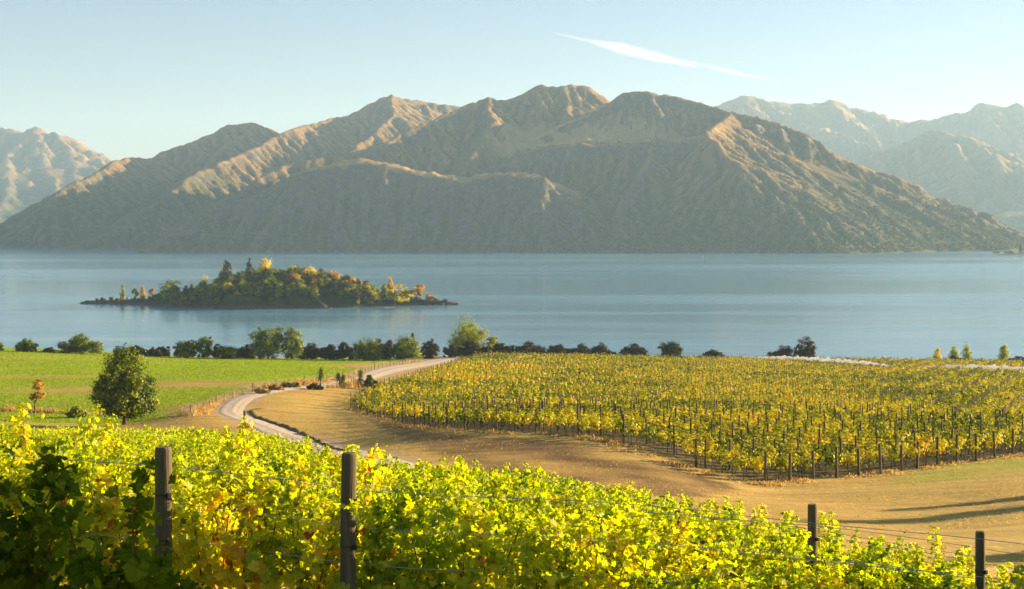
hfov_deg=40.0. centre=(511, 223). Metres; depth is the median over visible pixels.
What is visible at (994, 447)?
wooden post
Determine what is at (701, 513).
grapevine
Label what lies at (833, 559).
trellis wire
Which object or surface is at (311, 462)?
grapevine
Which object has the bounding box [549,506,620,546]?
grapevine
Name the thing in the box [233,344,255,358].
shrub
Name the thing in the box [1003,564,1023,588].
grapevine
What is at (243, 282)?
shrub
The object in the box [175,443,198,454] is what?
grapevine
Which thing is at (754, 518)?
grapevine
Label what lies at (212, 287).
broadleaf tree
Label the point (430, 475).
grapevine
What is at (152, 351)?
shrub
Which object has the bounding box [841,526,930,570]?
grapevine
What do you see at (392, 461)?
grapevine
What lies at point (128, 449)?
grapevine
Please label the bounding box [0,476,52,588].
grapevine
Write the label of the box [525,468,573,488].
grapevine
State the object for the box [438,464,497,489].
grapevine
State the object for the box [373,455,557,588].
grapevine
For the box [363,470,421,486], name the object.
grapevine
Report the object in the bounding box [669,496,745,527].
grapevine
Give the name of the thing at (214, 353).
shrub
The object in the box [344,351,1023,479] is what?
vineyard foliage
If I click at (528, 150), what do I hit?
mountain peninsula
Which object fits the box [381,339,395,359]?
shrub
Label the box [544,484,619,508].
grapevine
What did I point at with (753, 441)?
wooden post
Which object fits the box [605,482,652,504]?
grapevine
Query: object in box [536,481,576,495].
grapevine
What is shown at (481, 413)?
wooden post
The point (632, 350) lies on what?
shrub
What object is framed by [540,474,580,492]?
grapevine
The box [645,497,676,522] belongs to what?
grapevine
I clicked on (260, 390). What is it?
shrub
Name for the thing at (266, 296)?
shrub
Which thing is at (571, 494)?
grapevine
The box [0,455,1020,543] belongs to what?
trellis wire
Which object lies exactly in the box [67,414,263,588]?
grapevine
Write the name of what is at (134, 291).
deciduous tree
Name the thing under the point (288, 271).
shrub
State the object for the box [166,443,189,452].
grapevine
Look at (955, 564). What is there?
grapevine
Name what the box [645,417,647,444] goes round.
wooden post
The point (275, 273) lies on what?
shrub
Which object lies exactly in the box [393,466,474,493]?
grapevine
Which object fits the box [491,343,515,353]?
shrub
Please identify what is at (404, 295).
deciduous tree
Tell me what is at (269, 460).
grapevine
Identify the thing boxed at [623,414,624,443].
wooden post
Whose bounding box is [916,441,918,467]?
wooden post
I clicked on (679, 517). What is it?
vineyard post
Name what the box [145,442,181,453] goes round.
grapevine
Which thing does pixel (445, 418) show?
wooden post
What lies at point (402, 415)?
wooden post
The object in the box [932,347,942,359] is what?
poplar tree
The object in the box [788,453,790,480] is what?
wooden post
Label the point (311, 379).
wire fence
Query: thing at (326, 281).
shrub
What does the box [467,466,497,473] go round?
grapevine
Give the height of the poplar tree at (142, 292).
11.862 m
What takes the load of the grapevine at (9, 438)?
on the land
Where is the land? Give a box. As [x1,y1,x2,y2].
[0,348,1023,588]
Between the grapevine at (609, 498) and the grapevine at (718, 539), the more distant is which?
the grapevine at (609, 498)
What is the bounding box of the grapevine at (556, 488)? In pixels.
[509,481,559,500]
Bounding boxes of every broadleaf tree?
[14,337,39,351]
[56,331,104,353]
[87,341,163,424]
[173,339,197,357]
[188,287,197,296]
[189,293,195,300]
[195,336,213,357]
[197,287,207,297]
[208,284,216,291]
[215,345,238,358]
[226,277,233,284]
[246,275,253,281]
[248,325,289,358]
[249,281,258,291]
[251,269,259,277]
[264,269,273,276]
[267,276,276,285]
[278,272,289,283]
[280,326,303,359]
[283,287,295,295]
[289,273,300,281]
[310,279,317,286]
[312,272,319,280]
[318,278,325,286]
[327,277,336,287]
[332,273,339,279]
[342,281,352,291]
[344,286,351,294]
[348,288,360,299]
[350,335,384,360]
[352,278,362,285]
[358,294,366,301]
[388,335,422,359]
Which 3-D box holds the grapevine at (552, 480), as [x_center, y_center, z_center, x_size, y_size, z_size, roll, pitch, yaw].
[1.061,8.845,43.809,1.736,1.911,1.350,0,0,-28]
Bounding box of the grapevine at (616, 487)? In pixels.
[580,481,648,504]
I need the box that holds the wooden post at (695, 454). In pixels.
[695,438,696,465]
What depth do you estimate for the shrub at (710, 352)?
405.27 m
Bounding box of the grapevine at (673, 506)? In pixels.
[647,497,726,550]
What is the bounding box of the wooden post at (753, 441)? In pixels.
[752,438,754,470]
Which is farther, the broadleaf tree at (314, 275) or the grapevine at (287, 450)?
the broadleaf tree at (314, 275)
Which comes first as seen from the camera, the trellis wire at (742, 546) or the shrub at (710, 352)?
the trellis wire at (742, 546)
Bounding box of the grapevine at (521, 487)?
[474,479,544,497]
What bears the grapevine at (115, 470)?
on the land
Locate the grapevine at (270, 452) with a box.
[264,445,293,459]
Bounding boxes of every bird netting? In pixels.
[742,355,893,366]
[919,364,1023,369]
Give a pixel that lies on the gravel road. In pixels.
(233, 408)
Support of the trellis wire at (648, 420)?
attached to the wooden post
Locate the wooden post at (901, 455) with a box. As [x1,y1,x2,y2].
[900,445,902,470]
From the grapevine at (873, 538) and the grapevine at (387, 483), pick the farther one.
the grapevine at (873, 538)
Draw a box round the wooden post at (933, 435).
[932,427,933,453]
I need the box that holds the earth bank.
[249,408,361,452]
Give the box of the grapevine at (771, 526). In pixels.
[759,525,807,537]
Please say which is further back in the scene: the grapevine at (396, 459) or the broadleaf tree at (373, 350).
the broadleaf tree at (373, 350)
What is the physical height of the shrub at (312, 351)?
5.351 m
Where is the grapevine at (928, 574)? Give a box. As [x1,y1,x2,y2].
[911,567,1010,588]
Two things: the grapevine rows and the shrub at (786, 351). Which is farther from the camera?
the shrub at (786, 351)
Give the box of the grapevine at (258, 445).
[242,438,268,451]
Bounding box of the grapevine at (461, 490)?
[453,465,506,498]
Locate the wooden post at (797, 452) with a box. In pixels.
[797,438,798,469]
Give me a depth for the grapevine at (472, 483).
19.65 m
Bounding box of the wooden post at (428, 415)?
[428,406,430,426]
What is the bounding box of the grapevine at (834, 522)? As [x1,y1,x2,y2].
[714,508,840,566]
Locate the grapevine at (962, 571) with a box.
[925,558,1022,587]
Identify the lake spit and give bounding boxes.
[991,253,1023,254]
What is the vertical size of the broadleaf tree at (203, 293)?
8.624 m
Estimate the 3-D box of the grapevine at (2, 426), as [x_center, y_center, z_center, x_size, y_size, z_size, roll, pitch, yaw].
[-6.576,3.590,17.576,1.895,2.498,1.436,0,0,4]
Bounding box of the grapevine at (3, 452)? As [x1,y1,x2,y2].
[0,444,104,585]
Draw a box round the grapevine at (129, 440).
[111,435,144,448]
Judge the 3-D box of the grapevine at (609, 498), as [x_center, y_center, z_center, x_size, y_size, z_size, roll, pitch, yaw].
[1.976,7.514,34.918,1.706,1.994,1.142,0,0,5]
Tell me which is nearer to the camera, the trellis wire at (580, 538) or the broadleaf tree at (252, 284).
the trellis wire at (580, 538)
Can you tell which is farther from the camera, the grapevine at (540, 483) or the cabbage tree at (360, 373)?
the cabbage tree at (360, 373)
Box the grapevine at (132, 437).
[130,436,166,447]
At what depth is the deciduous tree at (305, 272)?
777.18 m
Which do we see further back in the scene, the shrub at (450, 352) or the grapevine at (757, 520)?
the shrub at (450, 352)
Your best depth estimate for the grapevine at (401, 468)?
33.10 m
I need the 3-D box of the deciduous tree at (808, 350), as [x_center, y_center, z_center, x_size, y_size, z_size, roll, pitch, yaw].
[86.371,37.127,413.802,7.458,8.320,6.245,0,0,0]
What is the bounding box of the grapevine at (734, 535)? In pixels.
[673,504,832,588]
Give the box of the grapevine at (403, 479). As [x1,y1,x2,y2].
[360,463,468,579]
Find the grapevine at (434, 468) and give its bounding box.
[433,465,479,477]
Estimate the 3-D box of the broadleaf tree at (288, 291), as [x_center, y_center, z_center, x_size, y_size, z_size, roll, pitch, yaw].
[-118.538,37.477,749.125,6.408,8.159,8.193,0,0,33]
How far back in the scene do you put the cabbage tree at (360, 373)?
235.77 m
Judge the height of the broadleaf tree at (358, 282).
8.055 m
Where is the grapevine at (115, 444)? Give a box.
[60,427,121,463]
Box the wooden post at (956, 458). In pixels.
[955,434,957,461]
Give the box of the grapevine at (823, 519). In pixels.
[768,511,851,561]
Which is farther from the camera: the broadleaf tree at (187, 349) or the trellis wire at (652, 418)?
the broadleaf tree at (187, 349)
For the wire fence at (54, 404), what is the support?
on the land
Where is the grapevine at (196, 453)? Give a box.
[191,449,225,465]
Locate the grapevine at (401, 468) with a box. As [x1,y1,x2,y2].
[391,464,416,476]
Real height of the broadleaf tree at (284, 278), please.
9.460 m
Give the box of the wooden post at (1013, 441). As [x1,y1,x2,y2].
[1012,428,1013,454]
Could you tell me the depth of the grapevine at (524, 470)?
46.02 m
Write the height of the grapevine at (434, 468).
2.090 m
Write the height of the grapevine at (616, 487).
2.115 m
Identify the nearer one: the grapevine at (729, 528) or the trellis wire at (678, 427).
the grapevine at (729, 528)
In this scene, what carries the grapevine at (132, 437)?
on the land
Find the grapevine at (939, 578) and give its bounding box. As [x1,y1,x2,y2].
[930,569,961,587]
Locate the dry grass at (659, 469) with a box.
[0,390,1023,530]
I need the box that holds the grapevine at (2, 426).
[0,411,33,471]
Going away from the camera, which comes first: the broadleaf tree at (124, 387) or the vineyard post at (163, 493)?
the vineyard post at (163, 493)
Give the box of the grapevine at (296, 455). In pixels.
[270,452,313,463]
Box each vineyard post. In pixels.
[154,446,172,588]
[340,451,356,588]
[675,510,680,529]
[807,503,818,586]
[975,530,987,588]
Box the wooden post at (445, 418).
[445,407,446,427]
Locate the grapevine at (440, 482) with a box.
[433,477,592,547]
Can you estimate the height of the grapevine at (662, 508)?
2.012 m
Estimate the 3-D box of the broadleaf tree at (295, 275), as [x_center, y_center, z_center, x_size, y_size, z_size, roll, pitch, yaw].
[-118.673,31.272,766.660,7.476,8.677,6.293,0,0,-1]
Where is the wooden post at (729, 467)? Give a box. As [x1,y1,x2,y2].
[728,439,730,469]
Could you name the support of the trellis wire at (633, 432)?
attached to the wooden post at (729, 467)
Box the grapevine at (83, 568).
[0,445,186,588]
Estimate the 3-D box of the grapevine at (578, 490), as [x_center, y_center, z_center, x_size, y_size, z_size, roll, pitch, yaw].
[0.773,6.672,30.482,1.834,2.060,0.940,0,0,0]
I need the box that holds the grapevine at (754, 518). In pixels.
[665,499,771,555]
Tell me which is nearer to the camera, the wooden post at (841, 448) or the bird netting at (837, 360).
the wooden post at (841, 448)
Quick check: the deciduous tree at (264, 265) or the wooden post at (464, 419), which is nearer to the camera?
the wooden post at (464, 419)
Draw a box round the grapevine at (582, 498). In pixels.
[551,481,710,585]
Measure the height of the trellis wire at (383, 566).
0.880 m
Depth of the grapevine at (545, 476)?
47.98 m
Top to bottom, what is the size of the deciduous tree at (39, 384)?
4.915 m
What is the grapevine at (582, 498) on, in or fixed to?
on the land
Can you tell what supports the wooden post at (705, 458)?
on the land
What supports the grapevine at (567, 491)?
on the land
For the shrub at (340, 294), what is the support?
on the island
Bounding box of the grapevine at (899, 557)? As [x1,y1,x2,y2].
[807,522,945,586]
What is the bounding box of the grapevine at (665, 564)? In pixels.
[523,508,723,588]
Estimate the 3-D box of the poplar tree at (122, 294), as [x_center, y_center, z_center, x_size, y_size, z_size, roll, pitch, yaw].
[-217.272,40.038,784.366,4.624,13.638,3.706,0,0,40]
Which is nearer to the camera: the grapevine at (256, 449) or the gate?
the grapevine at (256, 449)
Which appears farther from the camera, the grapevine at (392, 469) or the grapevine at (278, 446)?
the grapevine at (278, 446)
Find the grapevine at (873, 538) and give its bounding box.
[824,532,916,583]
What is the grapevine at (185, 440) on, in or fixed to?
on the land
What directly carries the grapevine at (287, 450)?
on the land
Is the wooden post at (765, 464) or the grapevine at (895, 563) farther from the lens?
the wooden post at (765, 464)
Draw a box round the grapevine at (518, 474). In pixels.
[458,471,534,497]
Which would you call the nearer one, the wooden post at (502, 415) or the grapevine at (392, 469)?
the grapevine at (392, 469)
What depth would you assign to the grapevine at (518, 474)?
30.50 m
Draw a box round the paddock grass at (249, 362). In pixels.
[0,347,410,422]
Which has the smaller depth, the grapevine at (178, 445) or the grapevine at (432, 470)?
the grapevine at (432, 470)
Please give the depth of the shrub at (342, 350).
374.45 m
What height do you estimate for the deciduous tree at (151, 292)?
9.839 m
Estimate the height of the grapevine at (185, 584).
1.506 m
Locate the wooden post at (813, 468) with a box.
[811,451,814,478]
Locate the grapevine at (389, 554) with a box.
[228,443,502,588]
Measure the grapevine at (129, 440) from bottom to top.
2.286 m
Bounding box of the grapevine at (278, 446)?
[261,441,298,457]
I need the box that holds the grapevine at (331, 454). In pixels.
[315,451,339,465]
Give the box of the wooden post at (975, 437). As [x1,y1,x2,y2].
[974,433,976,460]
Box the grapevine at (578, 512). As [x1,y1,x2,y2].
[510,497,598,521]
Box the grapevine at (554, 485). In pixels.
[548,481,597,495]
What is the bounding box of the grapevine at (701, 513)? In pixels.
[694,512,719,532]
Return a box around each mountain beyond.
[0,126,119,223]
[714,95,1023,234]
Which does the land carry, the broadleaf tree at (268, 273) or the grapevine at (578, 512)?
the grapevine at (578, 512)
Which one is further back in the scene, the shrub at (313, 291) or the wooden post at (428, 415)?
the shrub at (313, 291)
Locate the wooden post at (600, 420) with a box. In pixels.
[600,408,601,435]
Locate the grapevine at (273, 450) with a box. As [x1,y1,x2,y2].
[232,448,278,457]
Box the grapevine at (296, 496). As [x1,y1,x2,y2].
[208,450,400,588]
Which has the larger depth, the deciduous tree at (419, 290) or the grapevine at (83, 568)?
the deciduous tree at (419, 290)
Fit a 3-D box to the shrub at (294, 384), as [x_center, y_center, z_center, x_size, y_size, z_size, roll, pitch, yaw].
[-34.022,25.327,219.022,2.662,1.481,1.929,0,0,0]
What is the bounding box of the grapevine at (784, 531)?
[723,510,843,575]
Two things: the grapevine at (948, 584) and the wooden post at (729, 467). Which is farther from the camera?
the wooden post at (729, 467)
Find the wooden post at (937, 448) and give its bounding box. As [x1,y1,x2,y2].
[936,437,938,464]
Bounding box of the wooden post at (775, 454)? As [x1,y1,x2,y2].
[774,439,776,469]
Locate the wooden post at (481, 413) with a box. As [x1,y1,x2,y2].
[481,403,482,427]
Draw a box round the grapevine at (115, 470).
[69,431,197,574]
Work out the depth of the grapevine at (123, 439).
26.53 m
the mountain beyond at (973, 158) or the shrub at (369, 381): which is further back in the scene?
the mountain beyond at (973, 158)
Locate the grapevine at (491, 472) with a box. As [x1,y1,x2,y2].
[468,466,497,477]
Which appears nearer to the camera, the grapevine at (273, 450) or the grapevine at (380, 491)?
the grapevine at (380, 491)
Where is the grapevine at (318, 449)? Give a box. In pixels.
[289,445,331,458]
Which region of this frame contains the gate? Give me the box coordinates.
[182,406,193,415]
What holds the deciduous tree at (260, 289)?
on the island
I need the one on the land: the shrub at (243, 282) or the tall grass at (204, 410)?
the tall grass at (204, 410)
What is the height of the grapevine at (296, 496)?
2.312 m
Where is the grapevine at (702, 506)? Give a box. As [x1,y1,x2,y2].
[648,504,717,530]
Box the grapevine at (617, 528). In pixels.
[593,490,697,552]
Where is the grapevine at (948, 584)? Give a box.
[790,550,1023,588]
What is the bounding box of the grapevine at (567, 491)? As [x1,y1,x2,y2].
[554,474,641,541]
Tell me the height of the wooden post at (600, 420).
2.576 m
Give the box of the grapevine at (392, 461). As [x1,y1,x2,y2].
[358,456,401,466]
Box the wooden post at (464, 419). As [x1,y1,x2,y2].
[463,408,465,428]
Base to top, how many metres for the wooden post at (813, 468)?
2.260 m
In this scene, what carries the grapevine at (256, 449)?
on the land
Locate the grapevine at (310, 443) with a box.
[288,438,330,454]
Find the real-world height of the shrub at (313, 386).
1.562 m
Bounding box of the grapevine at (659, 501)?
[613,491,670,520]
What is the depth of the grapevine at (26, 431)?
10.89 m
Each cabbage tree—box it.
[317,366,325,383]
[335,372,346,384]
[357,369,363,378]
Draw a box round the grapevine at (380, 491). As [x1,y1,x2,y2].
[299,481,442,583]
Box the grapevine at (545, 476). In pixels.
[521,470,559,485]
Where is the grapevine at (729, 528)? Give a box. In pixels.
[698,519,760,537]
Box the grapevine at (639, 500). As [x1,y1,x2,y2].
[598,495,651,520]
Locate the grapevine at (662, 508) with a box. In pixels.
[640,501,685,524]
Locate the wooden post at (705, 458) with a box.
[704,438,706,468]
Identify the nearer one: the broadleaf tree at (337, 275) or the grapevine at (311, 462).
the grapevine at (311, 462)
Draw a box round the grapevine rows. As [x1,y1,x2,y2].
[0,424,310,449]
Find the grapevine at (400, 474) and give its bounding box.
[393,458,468,486]
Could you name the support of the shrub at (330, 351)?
on the land
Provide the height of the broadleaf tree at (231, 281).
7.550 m
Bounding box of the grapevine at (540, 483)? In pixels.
[492,476,548,503]
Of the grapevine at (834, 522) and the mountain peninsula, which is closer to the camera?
the grapevine at (834, 522)
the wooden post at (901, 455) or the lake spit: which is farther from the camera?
the lake spit
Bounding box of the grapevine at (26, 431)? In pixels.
[0,402,122,585]
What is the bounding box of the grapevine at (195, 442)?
[138,427,226,477]
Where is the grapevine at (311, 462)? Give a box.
[235,452,313,464]
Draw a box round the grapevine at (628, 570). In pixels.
[430,486,667,588]
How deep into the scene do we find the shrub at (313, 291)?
746.59 m
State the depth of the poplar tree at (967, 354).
425.57 m
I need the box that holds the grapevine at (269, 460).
[265,459,339,476]
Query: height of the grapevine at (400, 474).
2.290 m
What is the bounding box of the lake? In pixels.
[0,248,1023,359]
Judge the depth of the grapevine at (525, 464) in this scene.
43.73 m
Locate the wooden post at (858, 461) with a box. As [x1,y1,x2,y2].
[857,449,859,474]
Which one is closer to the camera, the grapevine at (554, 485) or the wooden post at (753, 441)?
the grapevine at (554, 485)
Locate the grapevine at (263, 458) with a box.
[182,435,311,475]
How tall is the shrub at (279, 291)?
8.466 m
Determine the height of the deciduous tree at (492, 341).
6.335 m
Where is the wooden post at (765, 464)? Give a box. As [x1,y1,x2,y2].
[764,451,766,481]
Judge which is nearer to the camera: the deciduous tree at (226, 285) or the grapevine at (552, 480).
the grapevine at (552, 480)
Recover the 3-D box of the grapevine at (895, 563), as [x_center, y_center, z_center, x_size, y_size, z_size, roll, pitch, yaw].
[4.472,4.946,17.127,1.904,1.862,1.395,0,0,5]
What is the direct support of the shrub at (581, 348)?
on the land
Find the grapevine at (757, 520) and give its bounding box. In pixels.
[710,515,782,534]
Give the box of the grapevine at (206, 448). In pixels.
[199,443,342,501]
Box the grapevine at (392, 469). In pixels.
[335,463,400,477]
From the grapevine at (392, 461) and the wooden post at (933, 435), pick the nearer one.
the grapevine at (392, 461)
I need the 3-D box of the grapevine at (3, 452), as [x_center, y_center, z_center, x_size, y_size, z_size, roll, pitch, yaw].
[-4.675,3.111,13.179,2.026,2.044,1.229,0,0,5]
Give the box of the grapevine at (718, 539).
[606,496,747,563]
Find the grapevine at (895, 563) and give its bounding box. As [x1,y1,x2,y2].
[818,552,962,588]
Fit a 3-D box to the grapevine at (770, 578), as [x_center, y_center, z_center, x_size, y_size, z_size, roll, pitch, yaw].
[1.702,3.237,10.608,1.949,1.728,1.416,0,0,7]
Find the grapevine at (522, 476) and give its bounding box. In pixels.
[499,470,526,481]
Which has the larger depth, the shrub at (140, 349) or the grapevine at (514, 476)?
the shrub at (140, 349)
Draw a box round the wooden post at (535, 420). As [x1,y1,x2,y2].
[535,408,536,431]
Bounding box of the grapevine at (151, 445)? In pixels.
[100,437,193,470]
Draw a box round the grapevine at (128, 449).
[34,445,142,468]
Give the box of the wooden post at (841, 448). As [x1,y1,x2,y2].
[840,437,841,466]
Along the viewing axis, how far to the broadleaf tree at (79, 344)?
348.45 m
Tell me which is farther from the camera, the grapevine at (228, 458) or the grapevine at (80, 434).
the grapevine at (80, 434)
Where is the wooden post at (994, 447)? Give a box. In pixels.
[992,431,995,457]
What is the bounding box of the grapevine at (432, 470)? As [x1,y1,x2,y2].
[400,461,444,475]
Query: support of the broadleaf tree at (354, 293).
on the island
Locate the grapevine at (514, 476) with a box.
[466,470,533,487]
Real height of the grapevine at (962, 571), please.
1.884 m
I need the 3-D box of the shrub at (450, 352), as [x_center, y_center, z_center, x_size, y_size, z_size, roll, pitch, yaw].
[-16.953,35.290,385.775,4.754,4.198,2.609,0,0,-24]
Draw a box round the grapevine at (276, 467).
[174,429,340,588]
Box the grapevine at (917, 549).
[846,542,939,570]
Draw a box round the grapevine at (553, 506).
[458,493,582,581]
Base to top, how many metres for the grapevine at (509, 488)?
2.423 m
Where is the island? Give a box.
[84,276,456,308]
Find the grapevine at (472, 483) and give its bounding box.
[459,472,529,504]
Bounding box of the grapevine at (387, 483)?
[328,444,429,505]
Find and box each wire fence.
[25,401,100,414]
[190,357,418,412]
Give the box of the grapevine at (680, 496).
[637,490,692,517]
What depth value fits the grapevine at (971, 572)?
19.26 m
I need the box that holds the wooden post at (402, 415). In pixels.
[402,404,403,422]
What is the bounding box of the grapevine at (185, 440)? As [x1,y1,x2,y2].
[156,439,186,446]
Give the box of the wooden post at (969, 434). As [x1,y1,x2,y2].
[969,425,970,447]
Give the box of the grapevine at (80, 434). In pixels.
[4,400,104,506]
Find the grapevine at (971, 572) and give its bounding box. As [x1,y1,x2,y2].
[912,544,1016,588]
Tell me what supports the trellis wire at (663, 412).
attached to the wooden post
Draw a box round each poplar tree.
[119,283,124,299]
[139,285,145,299]
[386,276,395,299]
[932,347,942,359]
[948,346,960,357]
[961,342,973,358]
[996,344,1010,360]
[1018,243,1023,252]
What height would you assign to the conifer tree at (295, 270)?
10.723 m
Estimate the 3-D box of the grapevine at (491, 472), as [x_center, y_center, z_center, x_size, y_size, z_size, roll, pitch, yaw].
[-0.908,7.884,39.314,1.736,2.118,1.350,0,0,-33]
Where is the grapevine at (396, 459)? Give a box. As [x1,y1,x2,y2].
[380,455,433,477]
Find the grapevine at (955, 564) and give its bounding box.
[948,548,1010,588]
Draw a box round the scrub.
[0,188,1023,251]
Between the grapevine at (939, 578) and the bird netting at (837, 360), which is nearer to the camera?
the grapevine at (939, 578)
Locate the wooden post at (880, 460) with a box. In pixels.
[878,444,881,473]
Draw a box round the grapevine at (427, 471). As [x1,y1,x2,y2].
[368,452,455,580]
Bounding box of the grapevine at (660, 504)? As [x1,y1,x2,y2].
[623,495,669,515]
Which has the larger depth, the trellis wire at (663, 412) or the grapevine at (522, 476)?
the trellis wire at (663, 412)
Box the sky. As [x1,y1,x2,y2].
[0,0,1023,160]
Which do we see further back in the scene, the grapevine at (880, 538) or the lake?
the lake
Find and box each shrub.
[42,347,56,351]
[65,406,86,417]
[125,345,143,354]
[142,346,162,355]
[158,346,170,355]
[169,293,176,300]
[211,343,220,357]
[215,285,225,293]
[215,288,225,298]
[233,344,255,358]
[234,273,251,282]
[236,278,249,288]
[245,288,254,294]
[253,387,270,393]
[259,278,272,288]
[261,290,270,298]
[263,268,277,277]
[268,383,284,389]
[274,286,283,296]
[286,268,292,276]
[286,282,299,291]
[286,381,301,386]
[297,282,306,289]
[298,342,325,358]
[301,287,318,295]
[306,383,323,389]
[310,286,318,296]
[319,344,340,359]
[324,278,335,286]
[333,281,343,291]
[336,341,353,359]
[337,290,345,297]
[363,375,378,388]
[375,338,384,359]
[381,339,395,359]
[419,338,439,358]
[442,344,456,357]
[454,339,492,356]
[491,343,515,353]
[514,340,546,353]
[546,344,569,355]
[568,342,594,354]
[589,342,610,355]
[618,343,648,355]
[658,341,683,355]
[702,349,724,357]
[766,345,797,356]
[1008,355,1023,359]
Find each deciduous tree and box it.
[29,378,45,412]
[131,288,138,298]
[148,287,154,295]
[158,279,183,298]
[184,283,193,293]
[194,283,217,295]
[222,282,237,292]
[233,283,250,291]
[256,286,264,291]
[258,258,271,269]
[302,266,315,278]
[313,270,324,278]
[367,287,382,300]
[380,284,388,299]
[386,284,413,301]
[410,284,424,301]
[446,314,489,353]
[485,336,497,347]
[794,336,816,357]
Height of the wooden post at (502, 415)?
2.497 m
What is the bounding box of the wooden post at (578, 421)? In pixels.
[577,407,578,435]
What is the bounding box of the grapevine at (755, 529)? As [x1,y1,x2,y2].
[714,506,827,586]
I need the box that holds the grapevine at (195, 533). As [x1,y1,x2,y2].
[66,450,299,588]
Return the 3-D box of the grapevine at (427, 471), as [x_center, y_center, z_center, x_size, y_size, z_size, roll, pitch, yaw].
[-1.425,4.776,21.776,1.895,2.471,1.436,0,0,3]
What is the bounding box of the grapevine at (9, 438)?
[1,437,33,450]
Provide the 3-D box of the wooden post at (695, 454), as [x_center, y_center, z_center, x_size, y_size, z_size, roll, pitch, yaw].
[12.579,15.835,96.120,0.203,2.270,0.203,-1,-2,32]
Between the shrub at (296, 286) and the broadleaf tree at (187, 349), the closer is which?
the broadleaf tree at (187, 349)
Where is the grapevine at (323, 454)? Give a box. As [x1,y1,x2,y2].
[300,444,373,492]
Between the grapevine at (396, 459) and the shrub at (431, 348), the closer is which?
the grapevine at (396, 459)
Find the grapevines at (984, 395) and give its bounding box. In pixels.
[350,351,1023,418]
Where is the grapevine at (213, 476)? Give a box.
[149,466,265,574]
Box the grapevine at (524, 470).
[495,468,548,480]
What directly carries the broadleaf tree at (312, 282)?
on the island
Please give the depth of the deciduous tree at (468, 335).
394.38 m
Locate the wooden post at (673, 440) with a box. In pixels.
[673,425,674,454]
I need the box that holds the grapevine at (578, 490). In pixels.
[522,487,581,506]
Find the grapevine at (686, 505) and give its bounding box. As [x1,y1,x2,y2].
[682,504,729,530]
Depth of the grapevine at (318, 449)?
57.36 m
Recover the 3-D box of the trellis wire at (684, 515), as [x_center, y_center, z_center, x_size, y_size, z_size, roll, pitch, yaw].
[0.000,3.052,15.010,14.026,1.287,0.005,0,0,3]
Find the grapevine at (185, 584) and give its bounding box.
[121,538,211,588]
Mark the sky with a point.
(121, 79)
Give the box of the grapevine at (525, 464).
[483,462,530,479]
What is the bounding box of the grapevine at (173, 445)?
[147,440,183,452]
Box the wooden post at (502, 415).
[501,403,502,426]
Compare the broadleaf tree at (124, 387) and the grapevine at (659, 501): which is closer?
the grapevine at (659, 501)
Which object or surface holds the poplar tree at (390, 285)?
on the island
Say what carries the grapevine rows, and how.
on the land
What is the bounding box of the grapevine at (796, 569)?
[703,531,882,588]
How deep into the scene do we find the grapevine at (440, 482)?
17.35 m
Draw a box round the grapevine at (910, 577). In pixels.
[819,527,958,588]
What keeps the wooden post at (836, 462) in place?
on the land
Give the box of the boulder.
[357,377,363,386]
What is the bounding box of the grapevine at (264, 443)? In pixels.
[255,440,280,450]
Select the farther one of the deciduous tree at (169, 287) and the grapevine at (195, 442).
the deciduous tree at (169, 287)
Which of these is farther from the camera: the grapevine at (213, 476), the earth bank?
the earth bank
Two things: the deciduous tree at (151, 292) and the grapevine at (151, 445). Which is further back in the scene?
the deciduous tree at (151, 292)
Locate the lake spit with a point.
(1010, 254)
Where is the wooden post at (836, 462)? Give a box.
[835,446,837,477]
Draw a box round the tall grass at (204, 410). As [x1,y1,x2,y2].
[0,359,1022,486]
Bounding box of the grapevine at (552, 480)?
[531,476,566,490]
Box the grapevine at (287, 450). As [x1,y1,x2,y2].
[275,448,306,457]
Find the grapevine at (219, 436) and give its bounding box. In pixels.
[187,435,222,446]
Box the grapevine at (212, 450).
[150,449,218,467]
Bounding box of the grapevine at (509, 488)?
[456,462,547,517]
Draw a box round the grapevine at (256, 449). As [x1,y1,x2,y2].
[247,446,280,463]
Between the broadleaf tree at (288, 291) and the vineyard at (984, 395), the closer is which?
the vineyard at (984, 395)
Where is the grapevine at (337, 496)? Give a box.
[255,454,385,521]
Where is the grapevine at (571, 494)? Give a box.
[549,492,607,524]
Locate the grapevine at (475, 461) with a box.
[429,459,481,477]
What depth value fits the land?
96.81 m
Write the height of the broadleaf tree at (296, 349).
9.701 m
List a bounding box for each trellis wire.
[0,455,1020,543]
[4,474,992,588]
[9,453,1019,561]
[10,492,1014,580]
[11,479,1021,588]
[13,455,1021,554]
[72,533,728,588]
[78,458,1013,568]
[97,492,1012,584]
[216,531,814,588]
[405,404,863,459]
[430,406,818,461]
[434,404,884,448]
[441,403,905,454]
[443,405,840,460]
[464,407,796,463]
[499,408,772,464]
[555,403,925,451]
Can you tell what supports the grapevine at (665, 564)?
on the land
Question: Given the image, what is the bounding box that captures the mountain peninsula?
[0,84,1023,253]
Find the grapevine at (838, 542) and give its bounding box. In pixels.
[777,530,856,554]
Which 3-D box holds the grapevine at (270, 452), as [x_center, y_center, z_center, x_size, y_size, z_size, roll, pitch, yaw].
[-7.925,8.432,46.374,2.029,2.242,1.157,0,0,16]
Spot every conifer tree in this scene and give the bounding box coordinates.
[218,260,236,284]
[244,258,252,276]
[288,265,303,278]
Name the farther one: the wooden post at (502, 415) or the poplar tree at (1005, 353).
the poplar tree at (1005, 353)
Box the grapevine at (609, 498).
[564,485,620,505]
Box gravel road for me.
[219,355,459,470]
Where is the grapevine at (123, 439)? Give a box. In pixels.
[106,437,172,464]
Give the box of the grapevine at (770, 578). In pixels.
[644,541,840,588]
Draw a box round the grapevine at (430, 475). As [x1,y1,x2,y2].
[403,468,478,489]
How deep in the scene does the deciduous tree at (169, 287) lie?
768.55 m

